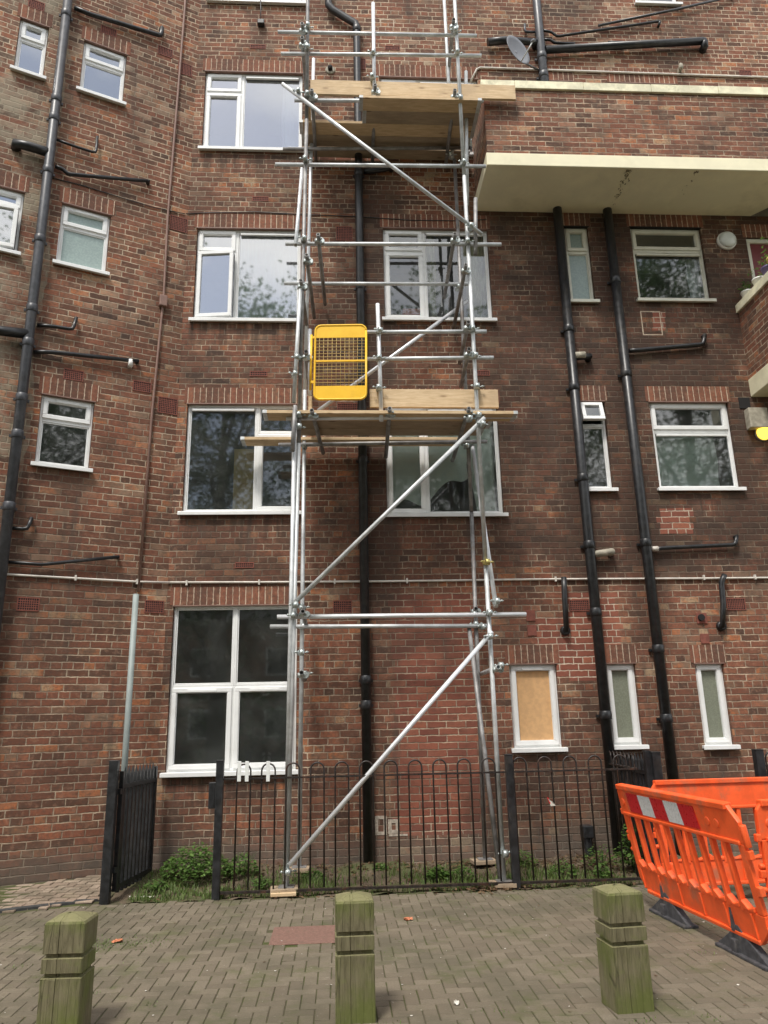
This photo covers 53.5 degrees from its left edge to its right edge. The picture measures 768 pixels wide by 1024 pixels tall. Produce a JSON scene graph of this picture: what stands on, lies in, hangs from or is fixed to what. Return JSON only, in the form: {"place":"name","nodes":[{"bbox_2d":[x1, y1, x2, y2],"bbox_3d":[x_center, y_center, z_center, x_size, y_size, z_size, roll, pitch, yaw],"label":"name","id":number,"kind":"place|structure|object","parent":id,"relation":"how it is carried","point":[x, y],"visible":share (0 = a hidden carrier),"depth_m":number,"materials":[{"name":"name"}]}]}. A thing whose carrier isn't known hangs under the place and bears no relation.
{"place":"outdoors","nodes":[
{"label":"outdoors","id":0,"kind":"place"},
{"bbox_2d":[0,875,114,915],"bbox_3d":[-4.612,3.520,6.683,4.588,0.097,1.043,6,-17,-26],"label":"path","id":1,"kind":"structure","parent":0,"point":[66,890],"depth_m":7.35,"materials":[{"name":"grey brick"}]},
{"bbox_2d":[0,744,767,1023],"bbox_3d":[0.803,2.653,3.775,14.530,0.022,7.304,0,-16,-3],"label":"pavement","id":2,"kind":"structure","parent":0,"point":[725,996],"depth_m":5.09,"materials":[{"name":"grey brick"}]},
{"bbox_2d":[0,899,98,912],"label":"kerb","id":3,"kind":"structure","parent":2,"relation":"on","point":[32,907],"depth_m":6.92,"materials":[{"name":"concrete"}]},
{"bbox_2d":[36,911,97,1023],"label":"wooden bollard","id":4,"kind":"object","parent":2,"relation":"on","point":[65,996],"visible":1,"depth_m":4.06,"materials":[{"name":"green wood"}]},
{"bbox_2d":[121,594,138,843],"bbox_3d":[-2.770,2.393,8.198,0.066,3.048,0.066,0,-16,-3],"label":"grey pole","id":5,"kind":"object","parent":2,"relation":"on","point":[129,693],"visible":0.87,"depth_m":8.32,"materials":[{"name":"grey metal"}]},
{"bbox_2d":[269,925,334,945],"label":"manhole cover","id":6,"kind":"structure","parent":2,"relation":"in","point":[297,935],"depth_m":5.84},
{"bbox_2d":[335,891,375,1023],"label":"wooden bollard","id":7,"kind":"object","parent":2,"relation":"on","point":[355,1002],"visible":1,"depth_m":4.18,"materials":[{"name":"green wood"}]},
{"bbox_2d":[6,885,744,1023],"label":"fallen leaves","id":8,"kind":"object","parent":2,"relation":"on","point":[287,955],"depth_m":5.72,"materials":[{"name":"brown plant"}]},
{"bbox_2d":[0,0,767,886],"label":"apartment building","id":9,"kind":"structure","parent":2,"relation":"on","point":[618,186],"depth_m":9.78,"materials":[{"name":"red brown brick"},{"name":"weathered brick"},{"name":"white plastic"}]},
{"bbox_2d":[0,185,25,255],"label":"window","id":10,"kind":"structure","parent":9,"relation":"in","point":[11,199],"depth_m":9.41,"materials":[{"name":"white plastic"}]},
{"bbox_2d":[10,16,49,80],"bbox_3d":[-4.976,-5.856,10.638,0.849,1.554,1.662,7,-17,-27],"label":"window","id":11,"kind":"structure","parent":9,"relation":"in","point":[33,35],"depth_m":10.12,"materials":[{"name":"white plastic"}]},
{"bbox_2d":[30,393,95,472],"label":"window","id":12,"kind":"structure","parent":9,"relation":"in","point":[65,423],"depth_m":10.14,"materials":[{"name":"white plastic"}]},
{"bbox_2d":[52,201,111,275],"bbox_3d":[-3.819,-3.454,9.689,0.669,0.920,0.172,7,-17,-27],"label":"window","id":13,"kind":"structure","parent":9,"relation":"in","point":[83,232],"depth_m":9.73,"materials":[{"name":"white plastic"}]},
{"bbox_2d":[76,38,127,106],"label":"window","id":14,"kind":"structure","parent":9,"relation":"in","point":[102,76],"depth_m":10.57,"materials":[{"name":"white plastic"}]},
{"bbox_2d":[159,604,297,777],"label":"window","id":15,"kind":"structure","parent":9,"relation":"in","point":[228,687],"depth_m":10.23,"materials":[{"name":"white plastic"}]},
{"bbox_2d":[177,403,300,514],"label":"window","id":16,"kind":"structure","parent":9,"relation":"in","point":[223,476],"depth_m":11.06,"materials":[{"name":"white plastic"}]},
{"bbox_2d":[188,227,301,322],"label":"window","id":17,"kind":"structure","parent":9,"relation":"in","point":[241,273],"depth_m":10.49,"materials":[{"name":"white plastic"}]},
{"bbox_2d":[198,70,303,152],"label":"window","id":18,"kind":"structure","parent":9,"relation":"in","point":[252,112],"depth_m":11.72,"materials":[{"name":"white plastic"}]},
{"bbox_2d":[206,0,305,5],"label":"window","id":19,"kind":"structure","parent":9,"relation":"in","point":[263,2],"depth_m":11.47,"materials":[{"name":"white plastic"}]},
{"bbox_2d":[379,75,477,156],"bbox_3d":[0.670,-5.750,11.222,1.548,1.405,0.332,0,-16,-3],"label":"window","id":20,"kind":"structure","parent":9,"relation":"in","point":[415,79],"depth_m":11.31,"materials":[{"name":"white plastic"}]},
{"bbox_2d":[382,227,496,321],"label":"window","id":21,"kind":"structure","parent":9,"relation":"in","point":[401,263],"depth_m":10.64,"materials":[{"name":"white plastic"}]},
{"bbox_2d":[385,408,508,516],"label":"window","id":22,"kind":"structure","parent":9,"relation":"in","point":[444,492],"depth_m":9.80,"materials":[{"name":"white plastic"}]},
{"bbox_2d":[507,35,538,70],"bbox_3d":[2.079,-6.701,11.188,0.405,0.509,0.671,-7,-17,21],"label":"satellite dish","id":23,"kind":"object","parent":9,"relation":"attached to","point":[518,49],"visible":1,"depth_m":11.14,"materials":[{"name":"grey metal"}]},
{"bbox_2d":[509,663,567,752],"bbox_3d":[1.778,2.293,8.950,0.654,1.010,0.172,0,-16,-3],"label":"window","id":24,"kind":"structure","parent":9,"relation":"in","point":[533,686],"depth_m":8.98,"materials":[{"name":"white plastic"}]},
{"bbox_2d":[549,80,572,81],"bbox_3d":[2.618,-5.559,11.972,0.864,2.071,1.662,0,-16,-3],"label":"window","id":25,"kind":"structure","parent":9,"relation":"in","point":[549,80],"depth_m":11.43,"materials":[{"name":"white plastic"}]},
{"bbox_2d":[563,225,599,302],"bbox_3d":[2.719,-3.432,10.608,0.424,1.239,0.172,0,-16,-3],"label":"window","id":26,"kind":"structure","parent":9,"relation":"in","point":[578,260],"depth_m":10.66,"materials":[{"name":"beige plastic"}]},
{"bbox_2d":[580,400,618,490],"bbox_3d":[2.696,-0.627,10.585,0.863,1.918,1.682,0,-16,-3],"label":"window","id":27,"kind":"structure","parent":9,"relation":"in","point":[593,415],"depth_m":10.89,"materials":[{"name":"white plastic"}]},
{"bbox_2d":[606,662,649,749],"bbox_3d":[2.835,2.290,9.012,0.449,0.991,0.172,0,-16,-3],"label":"window","id":28,"kind":"structure","parent":9,"relation":"in","point":[620,676],"depth_m":9.04,"materials":[{"name":"white plastic"}]},
{"bbox_2d":[609,82,675,84],"bbox_3d":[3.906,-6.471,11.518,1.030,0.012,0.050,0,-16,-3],"label":"window","id":29,"kind":"structure","parent":9,"relation":"in","point":[609,82],"depth_m":11.50,"materials":[{"name":"white plastic"}]},
{"bbox_2d":[634,0,682,6],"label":"window","id":30,"kind":"structure","parent":9,"relation":"in","point":[672,3],"depth_m":11.89,"materials":[{"name":"white plastic"}]},
{"bbox_2d":[629,226,716,302],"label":"window","id":31,"kind":"structure","parent":9,"relation":"in","point":[669,264],"depth_m":11.54,"materials":[{"name":"beige plastic"}]},
{"bbox_2d":[677,63,682,72],"bbox_3d":[4.498,-6.750,11.560,0.070,0.115,0.105,0,-16,-3],"label":"security sensor","id":32,"kind":"object","parent":9,"relation":"attached to","point":[680,68],"visible":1,"depth_m":11.53,"materials":[{"name":"white plastic"}]},
{"bbox_2d":[648,401,746,490],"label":"window","id":33,"kind":"structure","parent":9,"relation":"in","point":[693,443],"depth_m":10.07,"materials":[{"name":"white plastic"}]},
{"bbox_2d":[694,662,740,749],"bbox_3d":[3.926,2.304,9.071,0.439,0.997,0.172,0,-16,-3],"label":"window","id":34,"kind":"structure","parent":9,"relation":"in","point":[709,676],"depth_m":9.09,"materials":[{"name":"white plastic"}]},
{"bbox_2d":[716,231,736,249],"bbox_3d":[4.858,-3.853,10.763,0.276,0.276,0.114,0,-16,-3],"label":"bulkhead lamp","id":35,"kind":"object","parent":9,"relation":"attached to","point":[726,240],"visible":1,"depth_m":10.73,"materials":[{"name":"white plastic"}]},
{"bbox_2d":[737,279,752,297],"bbox_3d":[4.996,-3.034,10.501,0.247,0.314,0.220,0,-16,-3],"label":"plant pot","id":36,"kind":"object","parent":9,"relation":"on","point":[744,292],"visible":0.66,"depth_m":10.46,"materials":[{"name":"white ceramic"}]},
{"bbox_2d":[748,267,762,284],"bbox_3d":[5.011,-3.122,10.190,0.234,0.317,0.240,0,-16,-3],"label":"plant pot","id":37,"kind":"object","parent":9,"relation":"on","point":[755,280],"visible":0.48,"depth_m":10.14,"materials":[{"name":"white ceramic"}]},
{"bbox_2d":[746,239,767,277],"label":"door","id":38,"kind":"structure","parent":9,"relation":"in","point":[754,246],"depth_m":10.86,"materials":[{"name":"red plastic"}]},
{"bbox_2d":[755,427,767,440],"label":"wall lamp","id":39,"kind":"object","parent":9,"relation":"attached to","point":[761,434],"visible":0.98,"depth_m":9.95,"materials":[{"name":"yellow plastic"}]},
{"bbox_2d":[756,255,767,275],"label":"plant pot","id":40,"kind":"object","parent":9,"relation":"on","point":[764,269],"visible":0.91,"depth_m":9.93,"materials":[{"name":"green plant"}]},
{"bbox_2d":[760,236,767,262],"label":"plant pot","id":41,"kind":"object","parent":9,"relation":"on","point":[761,238],"visible":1,"depth_m":9.84,"materials":[{"name":"green plant"}]},
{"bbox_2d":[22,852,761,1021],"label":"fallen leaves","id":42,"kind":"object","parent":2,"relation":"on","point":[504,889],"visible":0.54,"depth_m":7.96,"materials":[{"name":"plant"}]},
{"bbox_2d":[111,850,758,903],"bbox_3d":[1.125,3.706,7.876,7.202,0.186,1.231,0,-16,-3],"label":"grass","id":43,"kind":"structure","parent":2,"relation":"on","point":[304,880],"depth_m":7.53,"materials":[{"name":"green plant"}]},
{"bbox_2d":[99,760,157,904],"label":"spear top gate","id":44,"kind":"structure","parent":43,"relation":"on","point":[132,823],"depth_m":7.54,"materials":[{"name":"black metal"}]},
{"bbox_2d":[143,879,169,889],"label":"weed plant","id":45,"kind":"object","parent":43,"relation":"on","point":[155,885],"visible":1,"depth_m":7.43,"materials":[{"name":"green plant"}]},
{"bbox_2d":[159,842,231,882],"bbox_3d":[-1.949,3.622,7.898,0.757,0.370,0.768,0,-16,-3],"label":"weed bush","id":46,"kind":"object","parent":43,"relation":"on","point":[194,863],"visible":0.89,"depth_m":7.80,"materials":[{"name":"green plant"}]},
{"bbox_2d":[224,852,258,877],"bbox_3d":[-1.474,3.679,7.929,0.386,0.257,0.376,0,-16,-3],"label":"weed bush","id":47,"kind":"object","parent":43,"relation":"on","point":[245,865],"visible":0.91,"depth_m":7.90,"materials":[{"name":"green plant"}]},
{"bbox_2d":[251,875,271,887],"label":"weed plant","id":48,"kind":"object","parent":43,"relation":"on","point":[262,880],"visible":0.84,"depth_m":7.47,"materials":[{"name":"green plant"}]},
{"bbox_2d":[270,892,295,896],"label":"sole board","id":49,"kind":"object","parent":43,"relation":"on","point":[284,894],"visible":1,"depth_m":7.15,"materials":[{"name":"brown wood"}]},
{"bbox_2d":[270,885,297,893],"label":"sole board","id":50,"kind":"object","parent":43,"relation":"on","point":[280,890],"visible":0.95,"depth_m":7.20,"materials":[{"name":"beige wood"}]},
{"bbox_2d":[290,866,308,872],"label":"sole board","id":51,"kind":"object","parent":43,"relation":"on","point":[303,870],"visible":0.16,"depth_m":7.95,"materials":[{"name":"beige wood"}]},
{"bbox_2d":[302,867,322,878],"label":"weed plant","id":52,"kind":"object","parent":43,"relation":"on","point":[317,872],"visible":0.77,"depth_m":7.74,"materials":[{"name":"green plant"}]},
{"bbox_2d":[208,754,520,900],"bbox_3d":[-0.197,3.059,7.411,3.005,1.296,0.078,0,-16,-3],"label":"bow top railing","id":53,"kind":"object","parent":43,"relation":"on","point":[216,794],"visible":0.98,"depth_m":7.40,"materials":[{"name":"black metal"}]},
{"bbox_2d":[237,761,240,781],"bbox_3d":[-1.419,2.543,7.466,0.036,0.190,0.008,0,-16,-3],"label":"plastic tag","id":54,"kind":"object","parent":53,"relation":"hanging from","point":[239,772],"visible":1,"depth_m":7.46,"materials":[{"name":"white plastic"}]},
{"bbox_2d":[245,761,248,781],"bbox_3d":[-1.344,2.544,7.470,0.036,0.190,0.008,0,-16,-3],"label":"plastic tag","id":55,"kind":"object","parent":53,"relation":"attached to","point":[246,771],"visible":1,"depth_m":7.47,"materials":[{"name":"white plastic"}]},
{"bbox_2d":[266,761,269,781],"bbox_3d":[-1.139,2.548,7.481,0.036,0.190,0.008,0,-16,-3],"label":"plastic tag","id":56,"kind":"object","parent":53,"relation":"hanging from","point":[267,771],"visible":1,"depth_m":7.48,"materials":[{"name":"white plastic"}]},
{"bbox_2d":[373,862,388,870],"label":"weed plant","id":57,"kind":"object","parent":43,"relation":"on","point":[380,866],"visible":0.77,"depth_m":8.04,"materials":[{"name":"green plant"}]},
{"bbox_2d":[270,0,526,888],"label":"scaffold tower","id":58,"kind":"structure","parent":43,"relation":"on","point":[464,357],"depth_m":8.97,"materials":[{"name":"silver metal"}]},
{"bbox_2d":[309,87,310,119],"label":"toe board","id":59,"kind":"object","parent":58,"relation":"attached to","point":[309,108],"visible":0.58,"depth_m":10.09,"materials":[{"name":"brown wood"}]},
{"bbox_2d":[308,396,312,409],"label":"toe board","id":60,"kind":"object","parent":58,"relation":"attached to","point":[310,405],"visible":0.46,"depth_m":8.73,"materials":[{"name":"brown wood"}]},
{"bbox_2d":[309,324,366,400],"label":"safety gate","id":61,"kind":"structure","parent":58,"relation":"attached to","point":[331,392],"depth_m":8.76,"materials":[{"name":"yellow metal"}]},
{"bbox_2d":[240,437,457,445],"bbox_3d":[-0.401,-0.876,9.476,2.720,0.040,0.227,0,-16,-3],"label":"scaffold board","id":62,"kind":"object","parent":58,"relation":"on","point":[260,441],"visible":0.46,"depth_m":9.39,"materials":[{"name":"brown wood"}]},
{"bbox_2d":[301,134,470,146],"bbox_3d":[0.031,-5.134,10.542,2.327,0.040,0.220,0,-16,-3],"label":"scaffold board","id":63,"kind":"object","parent":58,"relation":"on","point":[341,141],"visible":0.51,"depth_m":10.52,"materials":[{"name":"brown wood"}]},
{"bbox_2d":[299,120,475,137],"bbox_3d":[0.049,-5.193,10.330,2.377,0.040,0.220,0,-16,-3],"label":"scaffold board","id":64,"kind":"object","parent":58,"relation":"on","point":[327,127],"visible":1,"depth_m":10.31,"materials":[{"name":"brown wood"}]},
{"bbox_2d":[308,146,469,160],"bbox_3d":[0.048,-5.073,10.763,2.327,0.040,0.192,0,-16,-4],"label":"scaffold board","id":65,"kind":"object","parent":58,"relation":"on","point":[417,154],"visible":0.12,"depth_m":10.76,"materials":[{"name":"brown wood"}]},
{"bbox_2d":[262,410,517,420],"bbox_3d":[0.077,-1.103,8.730,2.901,0.040,0.227,0,-16,-3],"label":"scaffold board","id":66,"kind":"object","parent":58,"relation":"on","point":[275,415],"visible":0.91,"depth_m":8.66,"materials":[{"name":"brown wood"}]},
{"bbox_2d":[291,421,491,428],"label":"scaffold board","id":67,"kind":"object","parent":58,"relation":"on","point":[401,424],"visible":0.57,"depth_m":8.94,"materials":[{"name":"brown wood"}]},
{"bbox_2d":[301,428,483,435],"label":"scaffold board","id":68,"kind":"object","parent":58,"relation":"on","point":[371,432],"visible":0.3,"depth_m":9.17,"materials":[{"name":"brown wood"}]},
{"bbox_2d":[310,80,515,100],"bbox_3d":[0.388,-5.518,9.972,2.691,0.225,0.038,0,-16,-3],"label":"toe board","id":69,"kind":"object","parent":58,"relation":"attached to","point":[343,88],"visible":0.76,"depth_m":9.95,"materials":[{"name":"brown wood"}]},
{"bbox_2d":[359,95,481,112],"bbox_3d":[0.469,-5.314,9.928,1.587,0.040,0.220,0,-16,-3],"label":"scaffold board","id":70,"kind":"object","parent":58,"relation":"on","point":[410,104],"visible":1,"depth_m":9.90,"materials":[{"name":"brown wood"}]},
{"bbox_2d":[362,111,478,125],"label":"scaffold board","id":71,"kind":"object","parent":58,"relation":"on","point":[413,118],"visible":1,"depth_m":10.13,"materials":[{"name":"brown wood"}]},
{"bbox_2d":[370,389,498,408],"bbox_3d":[0.581,-1.308,8.803,1.491,0.225,0.038,0,-16,-3],"label":"toe board","id":72,"kind":"object","parent":58,"relation":"attached to","point":[433,398],"visible":1,"depth_m":8.79,"materials":[{"name":"brown wood"}]},
{"bbox_2d":[426,864,452,878],"bbox_3d":[0.551,3.636,7.701,0.282,0.134,0.281,4,-16,-18],"label":"dandelion plant","id":73,"kind":"object","parent":43,"relation":"on","point":[431,873],"visible":0.81,"depth_m":7.65,"materials":[{"name":"green plant"}]},
{"bbox_2d":[451,865,473,877],"bbox_3d":[0.786,3.628,7.679,0.254,0.127,0.257,0,-16,-3],"label":"weed plant","id":74,"kind":"object","parent":43,"relation":"on","point":[457,870],"visible":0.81,"depth_m":7.68,"materials":[{"name":"green plant"}]},
{"bbox_2d":[470,858,495,864],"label":"sole board","id":75,"kind":"object","parent":43,"relation":"on","point":[483,862],"visible":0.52,"depth_m":8.08,"materials":[{"name":"beige wood"}]},
{"bbox_2d":[489,880,516,887],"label":"sole board","id":76,"kind":"object","parent":43,"relation":"on","point":[510,885],"visible":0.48,"depth_m":7.31,"materials":[{"name":"beige wood"}]},
{"bbox_2d":[509,851,538,866],"bbox_3d":[1.488,3.705,8.152,0.337,0.183,0.351,0,-16,-3],"label":"weed plant","id":77,"kind":"object","parent":43,"relation":"on","point":[524,859],"visible":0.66,"depth_m":8.12,"materials":[{"name":"green plant"}]},
{"bbox_2d":[548,859,577,875],"bbox_3d":[1.810,3.604,7.724,0.303,0.155,0.286,0,-16,-3],"label":"weed plant","id":78,"kind":"object","parent":43,"relation":"on","point":[564,868],"visible":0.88,"depth_m":7.70,"materials":[{"name":"green plant"}]},
{"bbox_2d":[509,841,632,872],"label":"dry stalks","id":79,"kind":"object","parent":43,"relation":"on","point":[593,864],"visible":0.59,"depth_m":8.07,"materials":[{"name":"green plant"}]},
{"bbox_2d":[513,754,641,883],"bbox_3d":[1.925,3.023,7.543,1.257,1.168,0.044,0,-16,-3],"label":"bow top railing","id":80,"kind":"object","parent":43,"relation":"on","point":[571,880],"visible":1,"depth_m":7.53,"materials":[{"name":"black metal"}]},
{"bbox_2d":[580,824,593,857],"bbox_3d":[2.271,3.706,8.470,0.120,0.417,0.150,0,-16,-3],"label":"pipe stub","id":81,"kind":"object","parent":43,"relation":"on","point":[588,834],"visible":0.63,"depth_m":8.44,"materials":[{"name":"black paint"}]},
{"bbox_2d":[580,844,621,866],"bbox_3d":[2.307,3.618,8.012,0.431,0.243,0.458,6,-17,-24],"label":"weed plant","id":82,"kind":"object","parent":43,"relation":"on","point":[602,857],"visible":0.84,"depth_m":8.01,"materials":[{"name":"green plant"}]},
{"bbox_2d":[593,863,613,876],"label":"weed plant","id":83,"kind":"object","parent":43,"relation":"on","point":[601,872],"visible":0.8,"depth_m":7.61,"materials":[{"name":"green plant"}]},
{"bbox_2d":[617,824,642,869],"bbox_3d":[2.555,3.450,7.857,0.308,0.490,0.313,-5,-16,13],"label":"weed plant","id":84,"kind":"object","parent":43,"relation":"on","point":[629,850],"visible":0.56,"depth_m":7.84,"materials":[{"name":"green plant"}]},
{"bbox_2d":[609,751,660,875],"bbox_3d":[2.598,3.198,8.105,0.195,1.286,1.125,0,-16,-3],"label":"bow top railing","id":85,"kind":"object","parent":43,"relation":"on","point":[648,768],"visible":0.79,"depth_m":7.91,"materials":[{"name":"black metal"}]},
{"bbox_2d":[617,751,670,864],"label":"spear top gate","id":86,"kind":"structure","parent":85,"relation":"attached to","point":[656,763],"depth_m":7.93,"materials":[{"name":"black metal"}]},
{"bbox_2d":[751,749,767,776],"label":"bow top railing","id":87,"kind":"object","parent":43,"relation":"on","point":[759,763],"visible":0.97,"depth_m":7.76,"materials":[{"name":"black metal"}]},
{"bbox_2d":[592,883,654,1013],"bbox_3d":[1.359,2.492,4.342,0.219,0.675,0.219,1,-16,-9],"label":"wooden bollard","id":88,"kind":"object","parent":2,"relation":"on","point":[624,964],"visible":0.99,"depth_m":4.26,"materials":[{"name":"green wood"}]},
{"bbox_2d":[615,783,767,971],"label":"plastic barrier","id":89,"kind":"object","parent":2,"relation":"on","point":[743,921],"visible":1,"depth_m":5.54,"materials":[{"name":"plastic"}]},
{"bbox_2d":[651,777,767,885],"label":"plastic barrier","id":90,"kind":"object","parent":2,"relation":"on","point":[741,792],"visible":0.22,"depth_m":6.88,"materials":[{"name":"plastic"}]},
{"bbox_2d":[753,799,767,897],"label":"plastic barrier","id":91,"kind":"object","parent":2,"relation":"on","point":[761,816],"visible":0.92,"depth_m":5.04,"materials":[{"name":"plastic"}]}
]}

